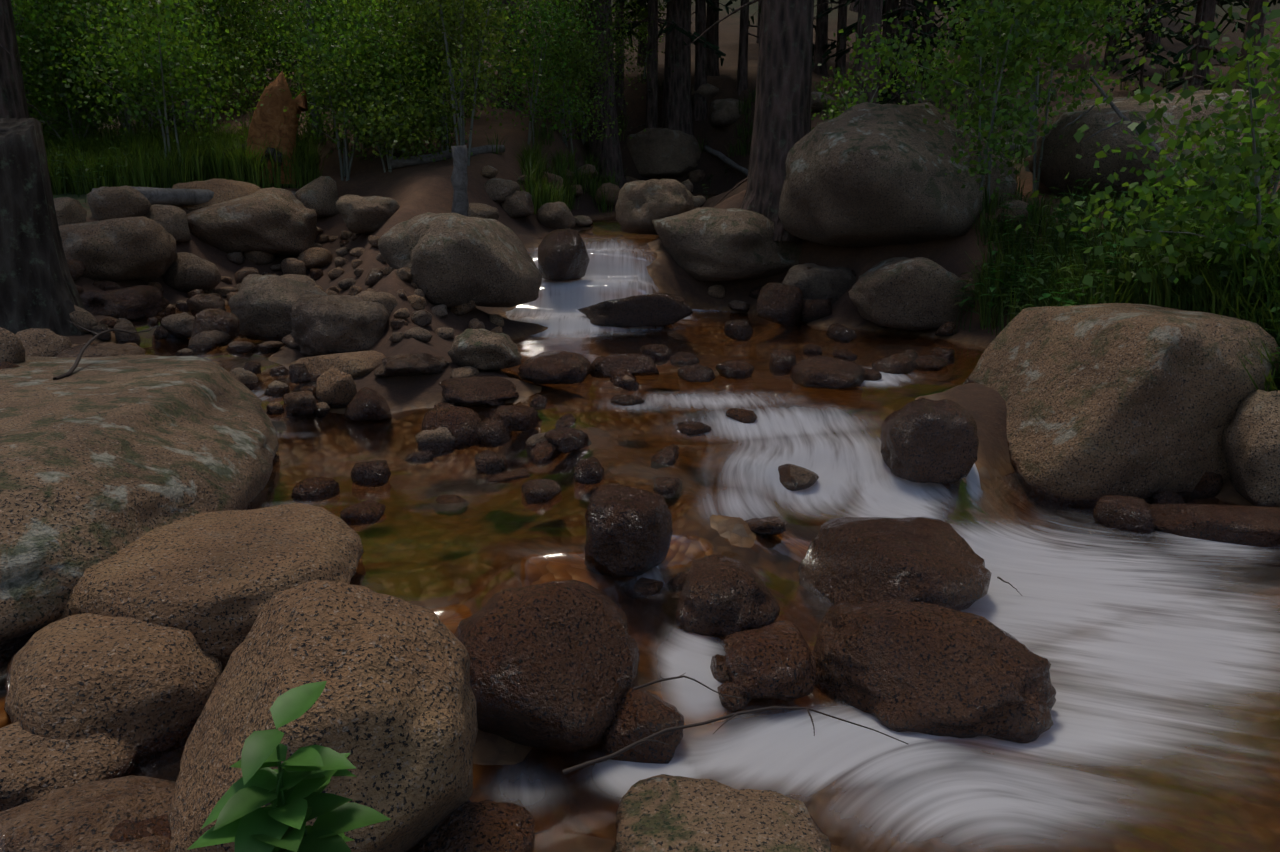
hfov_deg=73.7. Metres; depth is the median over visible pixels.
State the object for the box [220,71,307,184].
uprooted stump
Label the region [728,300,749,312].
rock
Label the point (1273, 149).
sapling
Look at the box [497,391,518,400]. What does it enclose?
rock
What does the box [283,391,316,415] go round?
rock
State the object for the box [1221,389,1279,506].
rock
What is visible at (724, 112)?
rock
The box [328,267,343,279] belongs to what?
rock
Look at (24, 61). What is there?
willow
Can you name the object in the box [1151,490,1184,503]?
rock
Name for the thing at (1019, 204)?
rock
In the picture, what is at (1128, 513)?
rock
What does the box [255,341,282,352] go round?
rock
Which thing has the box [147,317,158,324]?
rock
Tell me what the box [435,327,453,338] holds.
rock
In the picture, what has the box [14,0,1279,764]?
terrain ground
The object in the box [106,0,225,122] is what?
willow
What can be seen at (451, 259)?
rock
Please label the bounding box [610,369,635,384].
rock
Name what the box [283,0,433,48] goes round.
willow
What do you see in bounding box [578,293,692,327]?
rock
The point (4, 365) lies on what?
rock
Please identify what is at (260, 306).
rock
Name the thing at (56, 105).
willow
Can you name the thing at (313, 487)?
rock
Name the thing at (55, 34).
willow
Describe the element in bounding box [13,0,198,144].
shrub
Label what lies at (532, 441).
rock
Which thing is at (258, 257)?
rock
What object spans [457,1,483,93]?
spruce
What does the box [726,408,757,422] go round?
rock
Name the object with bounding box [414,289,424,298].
rock
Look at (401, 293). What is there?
rock
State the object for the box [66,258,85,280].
rock
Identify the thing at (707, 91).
rock
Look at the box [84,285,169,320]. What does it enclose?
rock
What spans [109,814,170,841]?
rock
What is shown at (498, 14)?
willow
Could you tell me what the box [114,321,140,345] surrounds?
rock
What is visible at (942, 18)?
spruce
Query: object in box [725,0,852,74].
spruce
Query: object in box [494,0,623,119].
willow
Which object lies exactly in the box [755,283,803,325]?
rock
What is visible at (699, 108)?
trunk
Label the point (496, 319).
rock
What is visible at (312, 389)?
rock
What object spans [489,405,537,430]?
rock
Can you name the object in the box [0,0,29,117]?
trunk
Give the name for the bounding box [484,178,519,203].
rock
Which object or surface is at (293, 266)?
rock
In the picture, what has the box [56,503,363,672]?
rock
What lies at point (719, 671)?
rock
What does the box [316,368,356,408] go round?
rock
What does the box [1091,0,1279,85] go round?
conifer tree
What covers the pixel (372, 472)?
rock
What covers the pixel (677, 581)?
rock
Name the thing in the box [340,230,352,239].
rock
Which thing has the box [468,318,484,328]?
rock
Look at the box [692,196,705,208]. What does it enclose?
rock
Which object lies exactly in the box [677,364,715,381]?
rock
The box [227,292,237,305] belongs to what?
rock
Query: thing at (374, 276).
rock
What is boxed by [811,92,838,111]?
rock
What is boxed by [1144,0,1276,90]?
spruce
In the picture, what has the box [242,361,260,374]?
rock
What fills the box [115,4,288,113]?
willow
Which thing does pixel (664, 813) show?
rock
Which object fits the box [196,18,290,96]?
willow
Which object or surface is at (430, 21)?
aspen
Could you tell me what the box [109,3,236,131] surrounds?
willow
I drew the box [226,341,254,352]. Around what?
rock
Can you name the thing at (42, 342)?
rock
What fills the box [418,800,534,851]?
rock
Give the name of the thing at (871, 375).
rock
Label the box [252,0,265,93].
aspen
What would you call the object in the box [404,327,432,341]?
rock
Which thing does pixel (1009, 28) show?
leafy shrub
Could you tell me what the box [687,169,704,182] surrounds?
rock
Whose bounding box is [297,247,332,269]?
rock
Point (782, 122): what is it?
spruce
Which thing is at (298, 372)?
rock
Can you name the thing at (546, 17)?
leafy shrub
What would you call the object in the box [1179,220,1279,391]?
grass
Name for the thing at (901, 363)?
rock
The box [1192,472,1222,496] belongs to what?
rock
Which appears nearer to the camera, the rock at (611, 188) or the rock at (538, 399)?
the rock at (538, 399)
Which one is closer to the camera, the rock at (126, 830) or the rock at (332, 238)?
the rock at (126, 830)
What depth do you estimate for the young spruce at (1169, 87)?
12.45 m
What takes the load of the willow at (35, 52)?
on the terrain ground at (418, 190)
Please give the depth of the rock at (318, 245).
10.18 m
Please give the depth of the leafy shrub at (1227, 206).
4.93 m
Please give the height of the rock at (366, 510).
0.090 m
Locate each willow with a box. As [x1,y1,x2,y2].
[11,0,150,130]
[11,0,186,137]
[12,0,227,135]
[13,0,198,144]
[14,0,115,136]
[14,0,173,124]
[14,1,102,122]
[16,0,285,164]
[17,0,210,135]
[18,16,135,131]
[28,48,114,130]
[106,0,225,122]
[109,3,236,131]
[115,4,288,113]
[116,6,287,112]
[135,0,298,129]
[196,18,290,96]
[222,0,469,180]
[223,0,302,77]
[224,0,318,87]
[234,3,336,89]
[237,0,420,150]
[266,32,488,172]
[275,0,359,55]
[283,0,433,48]
[284,1,392,52]
[289,1,378,69]
[299,0,508,152]
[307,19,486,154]
[334,0,484,94]
[341,0,428,76]
[355,0,543,150]
[371,0,566,165]
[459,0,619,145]
[464,0,532,73]
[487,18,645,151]
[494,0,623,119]
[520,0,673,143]
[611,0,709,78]
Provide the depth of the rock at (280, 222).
9.49 m
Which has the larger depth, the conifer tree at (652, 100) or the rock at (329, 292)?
the conifer tree at (652, 100)
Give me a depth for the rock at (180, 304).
7.82 m
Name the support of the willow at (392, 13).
on the terrain ground at (418, 190)
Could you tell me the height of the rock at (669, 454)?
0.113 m
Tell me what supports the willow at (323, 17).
on the terrain ground at (418, 190)
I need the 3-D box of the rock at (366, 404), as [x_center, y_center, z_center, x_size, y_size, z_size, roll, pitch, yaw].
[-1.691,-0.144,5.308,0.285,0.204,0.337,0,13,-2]
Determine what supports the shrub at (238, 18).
on the terrain ground at (418, 190)
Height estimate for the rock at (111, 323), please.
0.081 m
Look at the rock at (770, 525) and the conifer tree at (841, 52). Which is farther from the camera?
the conifer tree at (841, 52)
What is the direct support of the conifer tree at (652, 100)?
on the terrain ground at (418, 190)
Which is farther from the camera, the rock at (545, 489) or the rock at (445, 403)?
the rock at (445, 403)
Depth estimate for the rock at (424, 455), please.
4.44 m
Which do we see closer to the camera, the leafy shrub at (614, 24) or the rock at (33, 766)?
the rock at (33, 766)
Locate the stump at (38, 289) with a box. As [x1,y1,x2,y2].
[0,118,85,335]
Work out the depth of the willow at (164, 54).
10.12 m
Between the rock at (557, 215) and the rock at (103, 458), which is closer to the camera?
the rock at (103, 458)
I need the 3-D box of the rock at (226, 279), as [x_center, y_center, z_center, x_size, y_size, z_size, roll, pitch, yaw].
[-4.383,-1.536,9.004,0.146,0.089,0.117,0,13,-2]
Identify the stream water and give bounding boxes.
[0,194,1279,851]
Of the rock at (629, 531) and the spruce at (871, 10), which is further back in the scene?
the spruce at (871, 10)
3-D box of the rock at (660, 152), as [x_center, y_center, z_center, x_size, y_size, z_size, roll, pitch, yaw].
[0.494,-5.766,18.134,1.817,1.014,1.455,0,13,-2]
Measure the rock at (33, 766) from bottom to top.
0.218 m
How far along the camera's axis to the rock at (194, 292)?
8.21 m
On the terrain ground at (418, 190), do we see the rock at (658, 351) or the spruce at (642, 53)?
the spruce at (642, 53)
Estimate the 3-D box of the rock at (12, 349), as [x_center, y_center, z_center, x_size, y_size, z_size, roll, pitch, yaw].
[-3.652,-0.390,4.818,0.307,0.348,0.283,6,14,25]
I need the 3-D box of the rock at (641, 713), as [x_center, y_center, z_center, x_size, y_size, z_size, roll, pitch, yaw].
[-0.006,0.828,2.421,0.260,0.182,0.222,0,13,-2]
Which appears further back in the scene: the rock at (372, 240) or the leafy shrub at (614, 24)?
the leafy shrub at (614, 24)
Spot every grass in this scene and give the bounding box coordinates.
[29,113,328,194]
[35,57,1261,156]
[512,135,629,213]
[963,200,1279,335]
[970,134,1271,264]
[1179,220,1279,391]
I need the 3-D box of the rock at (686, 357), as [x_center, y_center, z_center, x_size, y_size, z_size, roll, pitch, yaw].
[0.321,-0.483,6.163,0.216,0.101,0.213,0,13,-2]
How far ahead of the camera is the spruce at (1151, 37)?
22.53 m
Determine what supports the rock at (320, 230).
on the terrain ground at (418, 190)
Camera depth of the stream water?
3.26 m
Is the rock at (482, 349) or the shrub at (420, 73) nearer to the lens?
the rock at (482, 349)
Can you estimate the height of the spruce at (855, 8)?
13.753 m
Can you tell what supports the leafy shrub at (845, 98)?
on the terrain ground at (418, 190)
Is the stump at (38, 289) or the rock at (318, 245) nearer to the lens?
the stump at (38, 289)
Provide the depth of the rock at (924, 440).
4.15 m
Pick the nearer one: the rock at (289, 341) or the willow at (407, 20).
the rock at (289, 341)
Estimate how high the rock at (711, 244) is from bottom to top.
0.846 m
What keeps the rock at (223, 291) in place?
on the terrain ground at (418, 190)
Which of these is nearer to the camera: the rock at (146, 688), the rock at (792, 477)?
the rock at (146, 688)
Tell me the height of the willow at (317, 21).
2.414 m
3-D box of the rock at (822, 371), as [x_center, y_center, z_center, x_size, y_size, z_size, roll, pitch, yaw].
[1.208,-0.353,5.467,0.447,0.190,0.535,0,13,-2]
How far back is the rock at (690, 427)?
4.54 m
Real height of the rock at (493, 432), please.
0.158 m
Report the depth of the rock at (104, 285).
7.45 m
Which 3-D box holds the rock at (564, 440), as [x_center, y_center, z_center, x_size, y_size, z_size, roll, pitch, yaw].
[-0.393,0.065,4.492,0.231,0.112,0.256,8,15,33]
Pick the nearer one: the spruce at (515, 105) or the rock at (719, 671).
the rock at (719, 671)
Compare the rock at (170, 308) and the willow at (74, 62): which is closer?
the rock at (170, 308)
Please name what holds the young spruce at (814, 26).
on the terrain ground at (418, 190)
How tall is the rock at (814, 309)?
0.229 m
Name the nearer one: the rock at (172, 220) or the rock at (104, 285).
the rock at (104, 285)
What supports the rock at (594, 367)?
in the stream water
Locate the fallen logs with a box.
[92,76,1200,216]
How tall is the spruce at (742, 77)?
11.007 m
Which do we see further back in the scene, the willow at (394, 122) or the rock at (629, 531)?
the willow at (394, 122)
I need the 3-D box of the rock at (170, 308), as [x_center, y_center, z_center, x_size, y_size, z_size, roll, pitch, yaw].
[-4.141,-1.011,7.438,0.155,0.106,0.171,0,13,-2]
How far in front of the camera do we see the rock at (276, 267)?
9.67 m
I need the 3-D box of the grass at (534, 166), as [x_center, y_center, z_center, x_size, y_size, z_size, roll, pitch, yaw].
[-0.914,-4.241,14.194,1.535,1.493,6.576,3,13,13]
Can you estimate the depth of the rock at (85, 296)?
7.04 m
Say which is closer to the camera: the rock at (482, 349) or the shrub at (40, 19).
the rock at (482, 349)
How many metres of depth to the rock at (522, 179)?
11.73 m
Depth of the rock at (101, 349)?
5.24 m
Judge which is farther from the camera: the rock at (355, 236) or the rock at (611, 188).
the rock at (611, 188)
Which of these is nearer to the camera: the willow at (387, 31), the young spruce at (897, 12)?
the willow at (387, 31)
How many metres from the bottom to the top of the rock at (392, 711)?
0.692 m
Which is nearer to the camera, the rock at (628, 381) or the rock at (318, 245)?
the rock at (628, 381)
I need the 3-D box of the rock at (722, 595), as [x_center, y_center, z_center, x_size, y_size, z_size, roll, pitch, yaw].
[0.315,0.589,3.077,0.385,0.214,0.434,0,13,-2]
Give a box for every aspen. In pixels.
[14,0,156,129]
[39,0,275,134]
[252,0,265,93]
[256,0,432,142]
[348,0,527,121]
[897,0,1231,171]
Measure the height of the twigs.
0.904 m
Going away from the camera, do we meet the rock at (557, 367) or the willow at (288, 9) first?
the rock at (557, 367)
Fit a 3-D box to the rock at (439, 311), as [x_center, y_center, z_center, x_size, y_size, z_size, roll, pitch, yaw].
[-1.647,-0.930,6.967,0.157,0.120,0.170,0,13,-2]
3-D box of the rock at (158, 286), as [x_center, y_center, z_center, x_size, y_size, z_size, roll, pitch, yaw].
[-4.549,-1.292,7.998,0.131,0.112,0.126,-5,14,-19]
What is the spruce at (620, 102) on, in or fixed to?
on the terrain ground at (418, 190)
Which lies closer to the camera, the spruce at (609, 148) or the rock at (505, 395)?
the rock at (505, 395)
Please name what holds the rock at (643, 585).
on the terrain ground at (418, 190)
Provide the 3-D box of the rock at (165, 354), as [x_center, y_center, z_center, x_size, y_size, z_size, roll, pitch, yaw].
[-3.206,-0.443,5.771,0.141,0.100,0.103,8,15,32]
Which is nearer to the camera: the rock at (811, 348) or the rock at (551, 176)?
the rock at (811, 348)
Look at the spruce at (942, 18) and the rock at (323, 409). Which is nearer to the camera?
the rock at (323, 409)
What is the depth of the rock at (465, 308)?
7.18 m
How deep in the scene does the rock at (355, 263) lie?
8.15 m
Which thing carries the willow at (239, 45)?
on the terrain ground at (418, 190)
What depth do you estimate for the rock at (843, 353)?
6.32 m
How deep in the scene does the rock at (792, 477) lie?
4.09 m
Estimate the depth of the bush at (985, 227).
7.80 m
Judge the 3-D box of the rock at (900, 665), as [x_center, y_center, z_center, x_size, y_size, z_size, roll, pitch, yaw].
[0.873,0.743,2.626,0.739,0.322,0.446,9,16,35]
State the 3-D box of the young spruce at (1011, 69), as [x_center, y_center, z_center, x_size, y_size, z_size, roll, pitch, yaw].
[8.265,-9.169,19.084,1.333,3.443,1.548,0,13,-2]
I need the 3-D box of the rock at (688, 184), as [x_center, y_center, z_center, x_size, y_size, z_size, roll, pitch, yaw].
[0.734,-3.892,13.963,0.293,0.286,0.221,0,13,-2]
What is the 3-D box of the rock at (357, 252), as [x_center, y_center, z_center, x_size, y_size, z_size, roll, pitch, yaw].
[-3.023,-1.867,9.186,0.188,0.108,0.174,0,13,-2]
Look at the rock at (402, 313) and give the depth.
6.37 m
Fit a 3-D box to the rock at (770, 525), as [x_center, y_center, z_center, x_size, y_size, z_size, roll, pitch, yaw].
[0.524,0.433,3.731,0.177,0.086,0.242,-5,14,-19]
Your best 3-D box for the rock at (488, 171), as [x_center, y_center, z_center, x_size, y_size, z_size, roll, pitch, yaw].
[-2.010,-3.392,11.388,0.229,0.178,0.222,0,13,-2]
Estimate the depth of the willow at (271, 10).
16.29 m
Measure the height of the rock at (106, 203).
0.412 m
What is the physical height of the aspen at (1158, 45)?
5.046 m
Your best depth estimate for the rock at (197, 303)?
7.14 m
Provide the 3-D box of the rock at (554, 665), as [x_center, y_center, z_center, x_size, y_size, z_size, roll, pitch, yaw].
[-0.287,0.662,2.460,0.576,0.443,0.520,0,13,-2]
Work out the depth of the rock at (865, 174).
8.18 m
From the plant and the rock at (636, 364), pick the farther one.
the rock at (636, 364)
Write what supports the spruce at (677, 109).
on the terrain ground at (418, 190)
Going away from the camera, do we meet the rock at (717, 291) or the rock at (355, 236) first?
the rock at (717, 291)
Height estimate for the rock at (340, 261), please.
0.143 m
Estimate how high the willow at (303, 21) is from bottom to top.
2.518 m
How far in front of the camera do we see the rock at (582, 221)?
11.60 m
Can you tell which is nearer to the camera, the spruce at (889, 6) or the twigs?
the twigs
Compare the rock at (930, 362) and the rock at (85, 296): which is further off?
the rock at (85, 296)
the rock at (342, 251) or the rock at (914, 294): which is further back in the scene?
the rock at (342, 251)
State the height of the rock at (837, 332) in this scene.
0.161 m
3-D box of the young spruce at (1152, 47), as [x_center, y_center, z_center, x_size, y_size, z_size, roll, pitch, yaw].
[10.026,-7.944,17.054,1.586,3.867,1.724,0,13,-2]
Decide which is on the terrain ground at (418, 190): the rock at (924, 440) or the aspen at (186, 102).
the aspen at (186, 102)
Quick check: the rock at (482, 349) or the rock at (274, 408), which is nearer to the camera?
the rock at (274, 408)
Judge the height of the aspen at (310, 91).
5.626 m
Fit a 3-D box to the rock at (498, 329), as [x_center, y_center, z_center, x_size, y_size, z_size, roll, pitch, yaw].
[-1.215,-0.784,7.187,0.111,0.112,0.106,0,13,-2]
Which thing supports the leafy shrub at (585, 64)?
on the terrain ground at (418, 190)
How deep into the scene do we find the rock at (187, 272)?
8.31 m
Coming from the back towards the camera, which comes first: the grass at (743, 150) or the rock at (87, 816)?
the grass at (743, 150)
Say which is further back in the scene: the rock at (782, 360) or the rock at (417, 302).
the rock at (417, 302)
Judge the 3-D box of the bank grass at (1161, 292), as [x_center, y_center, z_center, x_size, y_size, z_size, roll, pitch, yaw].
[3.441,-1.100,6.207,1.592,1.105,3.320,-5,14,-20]
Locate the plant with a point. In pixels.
(292, 787)
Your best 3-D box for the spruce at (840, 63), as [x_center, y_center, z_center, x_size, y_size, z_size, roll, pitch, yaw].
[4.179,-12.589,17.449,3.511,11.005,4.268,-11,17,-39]
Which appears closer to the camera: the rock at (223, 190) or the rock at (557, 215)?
the rock at (223, 190)
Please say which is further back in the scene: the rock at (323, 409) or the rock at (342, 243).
the rock at (342, 243)
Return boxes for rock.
[0,327,24,363]
[0,355,278,652]
[0,362,19,368]
[0,722,138,811]
[0,775,175,851]
[4,613,221,762]
[15,328,72,356]
[54,197,86,225]
[55,343,145,357]
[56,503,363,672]
[59,216,177,281]
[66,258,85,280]
[69,305,97,333]
[80,291,97,302]
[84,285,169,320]
[87,185,150,220]
[92,279,122,290]
[92,324,110,341]
[100,318,115,327]
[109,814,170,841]
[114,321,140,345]
[116,318,134,326]
[145,204,190,241]
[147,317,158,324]
[148,282,163,292]
[153,326,167,338]
[158,304,175,313]
[158,353,171,355]
[160,312,194,337]
[162,252,220,291]
[168,580,477,851]
[171,178,260,210]
[175,300,187,308]
[176,348,194,355]
[186,187,318,256]
[186,293,225,314]
[187,289,203,297]
[188,330,230,350]
[191,308,239,347]
[216,287,237,297]
[221,276,231,283]
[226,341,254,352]
[227,252,244,263]
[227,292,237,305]
[228,274,327,341]
[229,367,258,389]
[235,269,258,283]
[238,266,257,270]
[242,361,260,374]
[244,251,274,264]
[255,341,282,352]
[264,381,289,396]
[267,402,284,414]
[269,366,288,373]
[270,264,281,270]
[281,258,305,274]
[281,274,316,285]
[282,333,299,348]
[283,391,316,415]
[289,350,385,381]
[289,364,310,381]
[290,294,388,355]
[291,477,339,498]
[295,176,338,217]
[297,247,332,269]
[301,386,315,397]
[310,268,323,279]
[314,243,321,247]
[314,402,329,415]
[316,226,323,234]
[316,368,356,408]
[319,234,329,242]
[325,290,337,295]
[326,286,339,292]
[328,236,337,241]
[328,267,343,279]
[334,257,347,267]
[335,247,348,256]
[336,195,399,233]
[338,278,355,289]
[339,240,348,246]
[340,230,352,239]
[340,500,385,520]
[344,387,391,420]
[347,285,362,295]
[350,247,364,256]
[350,460,390,484]
[351,233,359,240]
[351,259,362,267]
[353,268,363,276]
[355,291,397,317]
[365,268,383,285]
[368,236,380,246]
[374,353,448,376]
[376,253,385,263]
[378,212,541,307]
[383,267,394,275]
[389,332,404,341]
[390,319,407,329]
[393,308,409,317]
[395,267,411,280]
[397,289,406,299]
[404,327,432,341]
[405,450,432,459]
[407,295,426,310]
[411,309,431,326]
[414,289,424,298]
[415,427,456,449]
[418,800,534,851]
[422,406,481,447]
[431,304,447,317]
[434,401,460,407]
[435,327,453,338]
[436,495,466,503]
[438,375,515,405]
[447,329,521,370]
[448,300,475,314]
[450,366,479,377]
[454,580,639,751]
[467,203,499,219]
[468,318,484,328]
[474,449,506,472]
[478,419,510,444]
[481,165,497,178]
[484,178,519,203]
[489,314,503,326]
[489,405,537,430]
[489,469,529,481]
[491,326,502,332]
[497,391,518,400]
[501,190,533,217]
[517,175,533,183]
[518,350,591,383]
[521,478,561,500]
[526,432,546,454]
[529,394,546,406]
[530,441,558,461]
[537,171,562,191]
[537,201,575,228]
[538,228,589,280]
[544,427,588,452]
[555,413,575,427]
[571,185,582,195]
[574,215,592,226]
[574,457,604,482]
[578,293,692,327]
[579,164,597,178]
[584,483,672,576]
[591,356,604,374]
[595,182,619,205]
[595,353,658,376]
[600,686,683,763]
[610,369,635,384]
[611,394,644,405]
[611,774,831,851]
[615,179,693,234]
[622,375,638,387]
[625,176,638,182]
[626,128,701,176]
[633,577,663,594]
[640,344,670,358]
[650,444,678,463]
[652,207,802,281]
[653,477,679,493]
[668,572,687,588]
[669,352,698,363]
[675,554,779,636]
[676,421,710,434]
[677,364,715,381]
[682,179,692,192]
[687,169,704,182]
[691,83,718,101]
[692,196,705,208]
[708,284,724,298]
[710,98,743,126]
[710,654,730,682]
[716,360,753,379]
[717,681,750,710]
[723,620,815,701]
[724,320,752,339]
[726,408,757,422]
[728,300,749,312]
[745,516,787,534]
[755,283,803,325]
[769,349,796,370]
[778,102,1016,246]
[778,464,818,490]
[783,263,856,304]
[790,355,864,388]
[800,299,831,322]
[801,517,991,610]
[803,344,822,353]
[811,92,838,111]
[812,599,1055,742]
[826,323,856,341]
[833,349,857,358]
[849,257,974,330]
[863,368,881,380]
[871,353,916,373]
[880,397,978,483]
[903,349,917,358]
[914,355,948,369]
[929,347,954,358]
[935,321,958,335]
[960,277,979,299]
[963,303,1279,506]
[997,200,1031,224]
[1025,89,1279,199]
[1092,495,1154,532]
[1149,504,1279,546]
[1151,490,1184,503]
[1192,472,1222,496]
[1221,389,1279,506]
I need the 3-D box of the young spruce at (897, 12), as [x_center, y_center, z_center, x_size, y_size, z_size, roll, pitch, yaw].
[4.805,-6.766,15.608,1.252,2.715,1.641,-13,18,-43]
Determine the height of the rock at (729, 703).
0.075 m
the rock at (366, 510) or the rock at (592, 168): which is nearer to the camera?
the rock at (366, 510)
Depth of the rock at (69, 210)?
7.81 m
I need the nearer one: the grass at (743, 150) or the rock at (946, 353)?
the rock at (946, 353)
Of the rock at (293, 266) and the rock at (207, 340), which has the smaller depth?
the rock at (207, 340)
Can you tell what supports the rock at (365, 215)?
on the terrain ground at (418, 190)
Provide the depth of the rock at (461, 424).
4.70 m
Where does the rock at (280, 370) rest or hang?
on the stream water
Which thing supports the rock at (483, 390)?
on the terrain ground at (418, 190)
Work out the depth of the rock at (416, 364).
5.61 m
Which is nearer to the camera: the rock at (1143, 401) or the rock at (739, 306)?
the rock at (1143, 401)
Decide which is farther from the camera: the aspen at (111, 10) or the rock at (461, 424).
the aspen at (111, 10)
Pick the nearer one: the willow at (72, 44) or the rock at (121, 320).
the rock at (121, 320)
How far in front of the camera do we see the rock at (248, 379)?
5.46 m
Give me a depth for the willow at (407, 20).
13.92 m
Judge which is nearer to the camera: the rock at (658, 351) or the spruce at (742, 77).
the rock at (658, 351)
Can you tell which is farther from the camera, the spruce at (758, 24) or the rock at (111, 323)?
the spruce at (758, 24)
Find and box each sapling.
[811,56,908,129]
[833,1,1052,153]
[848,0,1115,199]
[964,0,1157,197]
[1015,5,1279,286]
[1115,2,1279,224]
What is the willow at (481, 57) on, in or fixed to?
on the terrain ground at (418, 190)
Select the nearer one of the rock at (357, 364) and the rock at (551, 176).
the rock at (357, 364)
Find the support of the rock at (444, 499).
on the stream water
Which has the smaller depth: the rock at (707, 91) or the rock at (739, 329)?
the rock at (739, 329)
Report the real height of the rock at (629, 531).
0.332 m
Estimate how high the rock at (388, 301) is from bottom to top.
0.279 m
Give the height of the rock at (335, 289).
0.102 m
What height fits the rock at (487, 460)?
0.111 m
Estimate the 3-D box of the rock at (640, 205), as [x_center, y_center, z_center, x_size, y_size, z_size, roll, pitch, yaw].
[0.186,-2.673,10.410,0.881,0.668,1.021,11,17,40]
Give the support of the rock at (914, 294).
on the terrain ground at (418, 190)
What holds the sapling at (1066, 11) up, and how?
on the terrain ground at (418, 190)
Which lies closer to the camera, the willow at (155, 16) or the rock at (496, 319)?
the rock at (496, 319)
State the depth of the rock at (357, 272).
7.97 m
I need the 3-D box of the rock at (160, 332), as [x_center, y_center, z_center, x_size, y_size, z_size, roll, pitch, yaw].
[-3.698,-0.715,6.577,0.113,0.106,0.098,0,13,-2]
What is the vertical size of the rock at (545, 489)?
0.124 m
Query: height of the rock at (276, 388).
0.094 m
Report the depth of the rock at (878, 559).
3.26 m
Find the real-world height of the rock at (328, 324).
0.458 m
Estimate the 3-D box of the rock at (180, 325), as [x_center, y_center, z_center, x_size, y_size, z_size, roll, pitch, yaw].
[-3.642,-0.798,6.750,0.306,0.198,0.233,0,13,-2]
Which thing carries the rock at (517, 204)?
on the terrain ground at (418, 190)
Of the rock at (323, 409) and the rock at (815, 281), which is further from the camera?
the rock at (815, 281)
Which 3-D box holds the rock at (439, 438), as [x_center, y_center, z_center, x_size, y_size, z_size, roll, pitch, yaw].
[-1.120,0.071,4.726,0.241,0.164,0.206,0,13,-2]
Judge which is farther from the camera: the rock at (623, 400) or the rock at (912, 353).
the rock at (912, 353)
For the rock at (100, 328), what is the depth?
6.14 m
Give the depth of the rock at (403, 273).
7.01 m
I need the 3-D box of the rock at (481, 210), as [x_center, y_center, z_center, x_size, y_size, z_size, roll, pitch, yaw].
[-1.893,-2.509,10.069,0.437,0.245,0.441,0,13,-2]
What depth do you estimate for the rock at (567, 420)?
4.68 m
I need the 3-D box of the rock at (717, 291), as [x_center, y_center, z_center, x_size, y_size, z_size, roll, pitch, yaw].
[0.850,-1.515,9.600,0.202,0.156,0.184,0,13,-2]
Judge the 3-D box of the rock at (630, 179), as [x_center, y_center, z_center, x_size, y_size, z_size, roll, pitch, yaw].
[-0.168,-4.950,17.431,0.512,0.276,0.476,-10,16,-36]
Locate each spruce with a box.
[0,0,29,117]
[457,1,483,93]
[489,0,523,109]
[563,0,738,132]
[586,0,627,188]
[614,0,626,114]
[628,0,719,75]
[631,2,646,65]
[640,0,694,136]
[688,0,813,240]
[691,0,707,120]
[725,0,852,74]
[735,0,759,94]
[756,0,761,43]
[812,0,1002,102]
[812,17,828,61]
[814,0,846,80]
[816,0,1014,83]
[849,0,858,11]
[849,0,909,104]
[877,0,946,104]
[878,0,899,98]
[899,0,1077,70]
[979,2,1027,75]
[1061,0,1230,70]
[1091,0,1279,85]
[1105,0,1188,95]
[1107,0,1240,45]
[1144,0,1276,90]
[1152,0,1239,93]
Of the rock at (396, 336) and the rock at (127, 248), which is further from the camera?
the rock at (127, 248)
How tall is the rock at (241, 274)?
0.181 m
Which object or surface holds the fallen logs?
on the terrain ground at (418, 190)
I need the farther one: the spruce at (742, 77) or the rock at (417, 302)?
the spruce at (742, 77)
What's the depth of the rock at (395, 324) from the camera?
6.23 m
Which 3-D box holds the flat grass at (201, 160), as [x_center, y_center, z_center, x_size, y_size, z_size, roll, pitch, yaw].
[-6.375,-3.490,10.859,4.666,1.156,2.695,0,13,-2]
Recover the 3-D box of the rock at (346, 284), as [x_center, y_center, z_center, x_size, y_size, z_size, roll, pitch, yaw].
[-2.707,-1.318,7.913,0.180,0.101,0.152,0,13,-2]
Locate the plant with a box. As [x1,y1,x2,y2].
[187,681,390,851]
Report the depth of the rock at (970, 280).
7.70 m
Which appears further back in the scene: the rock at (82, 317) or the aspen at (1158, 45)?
the aspen at (1158, 45)
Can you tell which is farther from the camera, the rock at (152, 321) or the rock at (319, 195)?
the rock at (319, 195)
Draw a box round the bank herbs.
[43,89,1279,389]
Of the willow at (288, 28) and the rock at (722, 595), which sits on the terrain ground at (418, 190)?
the willow at (288, 28)
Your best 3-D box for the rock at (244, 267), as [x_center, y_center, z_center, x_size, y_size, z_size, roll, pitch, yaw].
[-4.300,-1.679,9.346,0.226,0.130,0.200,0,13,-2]
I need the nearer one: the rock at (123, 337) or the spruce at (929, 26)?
the rock at (123, 337)
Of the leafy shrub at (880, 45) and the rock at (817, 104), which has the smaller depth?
the leafy shrub at (880, 45)
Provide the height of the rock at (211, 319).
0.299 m
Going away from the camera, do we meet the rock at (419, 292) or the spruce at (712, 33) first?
the rock at (419, 292)
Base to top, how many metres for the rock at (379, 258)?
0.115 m
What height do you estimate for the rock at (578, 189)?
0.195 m
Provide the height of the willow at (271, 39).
1.815 m
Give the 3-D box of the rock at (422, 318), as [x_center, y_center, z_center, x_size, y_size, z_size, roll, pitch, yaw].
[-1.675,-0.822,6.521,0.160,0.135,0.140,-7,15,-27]
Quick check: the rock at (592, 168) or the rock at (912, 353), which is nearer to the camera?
the rock at (912, 353)
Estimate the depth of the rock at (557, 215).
11.36 m
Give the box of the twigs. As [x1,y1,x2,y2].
[53,320,1021,834]
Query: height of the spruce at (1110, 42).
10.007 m
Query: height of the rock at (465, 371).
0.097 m

